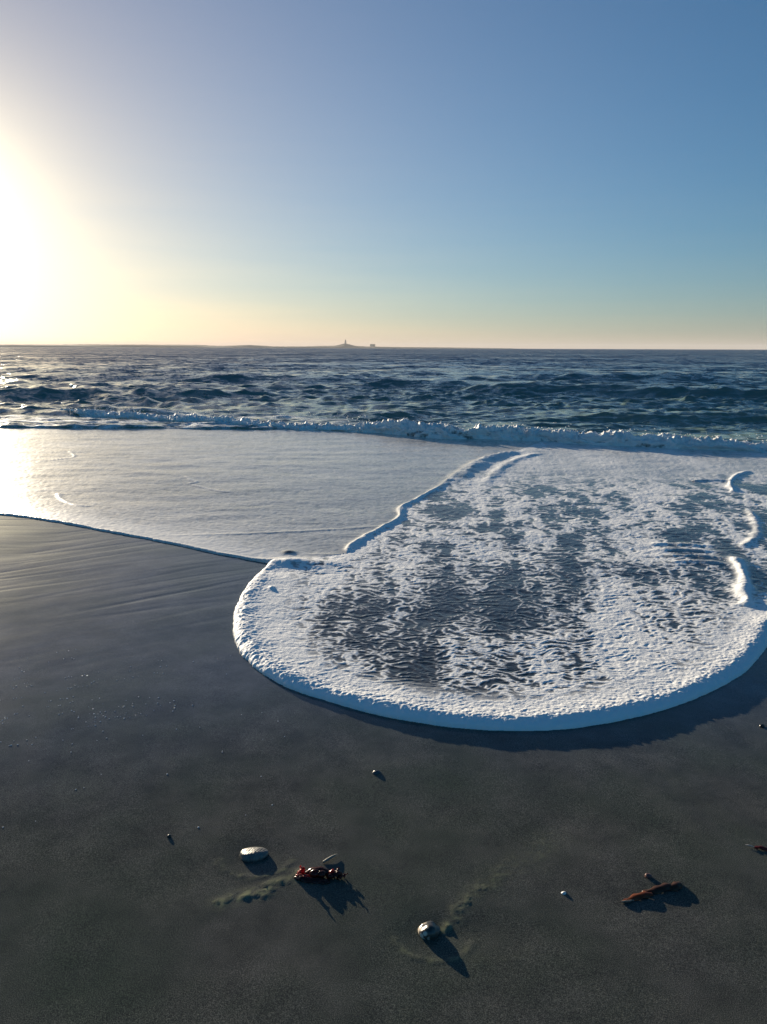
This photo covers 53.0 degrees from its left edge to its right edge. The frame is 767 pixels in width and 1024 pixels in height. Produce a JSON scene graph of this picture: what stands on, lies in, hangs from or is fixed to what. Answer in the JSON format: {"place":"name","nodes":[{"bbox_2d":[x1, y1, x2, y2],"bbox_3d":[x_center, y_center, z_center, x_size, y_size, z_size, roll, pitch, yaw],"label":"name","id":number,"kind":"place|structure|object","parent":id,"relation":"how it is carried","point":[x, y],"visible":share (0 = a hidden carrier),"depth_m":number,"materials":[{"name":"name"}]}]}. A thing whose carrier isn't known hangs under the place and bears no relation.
{"place":"outdoors","nodes":[
{"label":"outdoors","id":0,"kind":"place"},
{"bbox_2d":[0,343,514,348],"bbox_3d":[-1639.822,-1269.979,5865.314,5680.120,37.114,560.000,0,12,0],"label":"island","id":1,"kind":"structure","parent":0,"point":[345,345],"depth_m":5694.21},
{"bbox_2d":[0,428,758,730],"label":"shallow water","id":2,"kind":"structure","parent":0,"point":[265,496],"depth_m":8.76,"materials":[{"name":"grey liquid"}]},
{"bbox_2d":[0,515,766,1023],"bbox_3d":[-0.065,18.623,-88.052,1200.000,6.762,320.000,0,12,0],"label":"beach","id":3,"kind":"structure","parent":0,"point":[482,849],"depth_m":2.41,"materials":[{"name":"grey sand"}]},
{"bbox_2d":[1,650,284,827],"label":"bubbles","id":4,"kind":"object","parent":3,"relation":"on","point":[93,713],"visible":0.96,"depth_m":3.23},
{"bbox_2d":[239,847,268,861],"bbox_3d":[-0.392,1.036,2.328,0.088,0.030,0.057,-1,12,-6],"label":"stone","id":5,"kind":"object","parent":3,"relation":"on","point":[252,854],"visible":1,"depth_m":2.31,"materials":[{"name":"white stone"}]},
{"bbox_2d":[294,865,347,884],"bbox_3d":[-0.181,1.044,2.227,0.158,0.035,0.064,0,12,0],"label":"seaweed","id":6,"kind":"object","parent":3,"relation":"on","point":[318,874],"visible":1,"depth_m":2.22,"materials":[{"name":"red plant"}]},
{"bbox_2d":[322,854,337,862],"bbox_3d":[-0.159,1.036,2.305,0.054,0.010,0.008,-10,16,-39],"label":"twig","id":7,"kind":"object","parent":3,"relation":"on","point":[328,858],"visible":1,"depth_m":2.30,"materials":[{"name":"wood"}]},
{"bbox_2d":[372,770,380,774],"bbox_3d":[-0.025,0.939,2.782,0.034,0.012,0.026,-3,21,-17],"label":"shell","id":8,"kind":"object","parent":3,"relation":"on","point":[375,772],"visible":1,"depth_m":2.78},
{"bbox_2d":[418,921,440,939],"bbox_3d":[0.121,1.103,2.027,0.060,0.045,0.053,-2,12,-11],"label":"sea shell","id":9,"kind":"object","parent":3,"relation":"on","point":[429,930],"visible":0.99,"depth_m":2.01},
{"bbox_2d":[233,441,766,730],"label":"sea foam","id":10,"kind":"object","parent":3,"relation":"on","point":[545,585],"visible":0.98,"depth_m":4.69,"materials":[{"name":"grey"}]},
{"bbox_2d":[645,873,651,877],"bbox_3d":[0.768,1.056,2.234,0.020,0.014,0.014,-1,12,-6],"label":"pebble","id":11,"kind":"object","parent":3,"relation":"on","point":[648,875],"visible":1,"depth_m":2.23,"materials":[{"name":"grey stone"}]},
{"bbox_2d":[621,881,682,901],"bbox_3d":[0.755,1.069,2.168,0.211,0.015,0.035,-4,13,-18],"label":"driftwood","id":12,"kind":"object","parent":3,"relation":"on","point":[662,888],"visible":1,"depth_m":2.17,"materials":[{"name":"brown wood"}]},
{"bbox_2d":[745,844,766,850],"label":"seaweed","id":13,"kind":"object","parent":3,"relation":"on","point":[760,847],"visible":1,"depth_m":2.36,"materials":[{"name":"brown plant"}]},
{"bbox_2d":[0,347,766,443],"bbox_3d":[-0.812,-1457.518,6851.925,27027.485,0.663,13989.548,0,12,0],"label":"sea","id":14,"kind":"structure","parent":0,"point":[698,393],"depth_m":26.54,"materials":[{"name":"liquid"}]},
{"bbox_2d":[60,408,766,452],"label":"breaking wave","id":15,"kind":"object","parent":14,"relation":"on","point":[404,426],"visible":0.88,"depth_m":12.90,"materials":[{"name":"white liquid"}]},
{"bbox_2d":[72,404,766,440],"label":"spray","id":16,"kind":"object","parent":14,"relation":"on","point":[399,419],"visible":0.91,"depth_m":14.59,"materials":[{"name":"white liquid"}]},
{"bbox_2d":[0,0,766,349],"label":"sky","id":17,"kind":"structure","parent":0,"point":[517,174],"materials":[{"name":"blue"}]}
]}

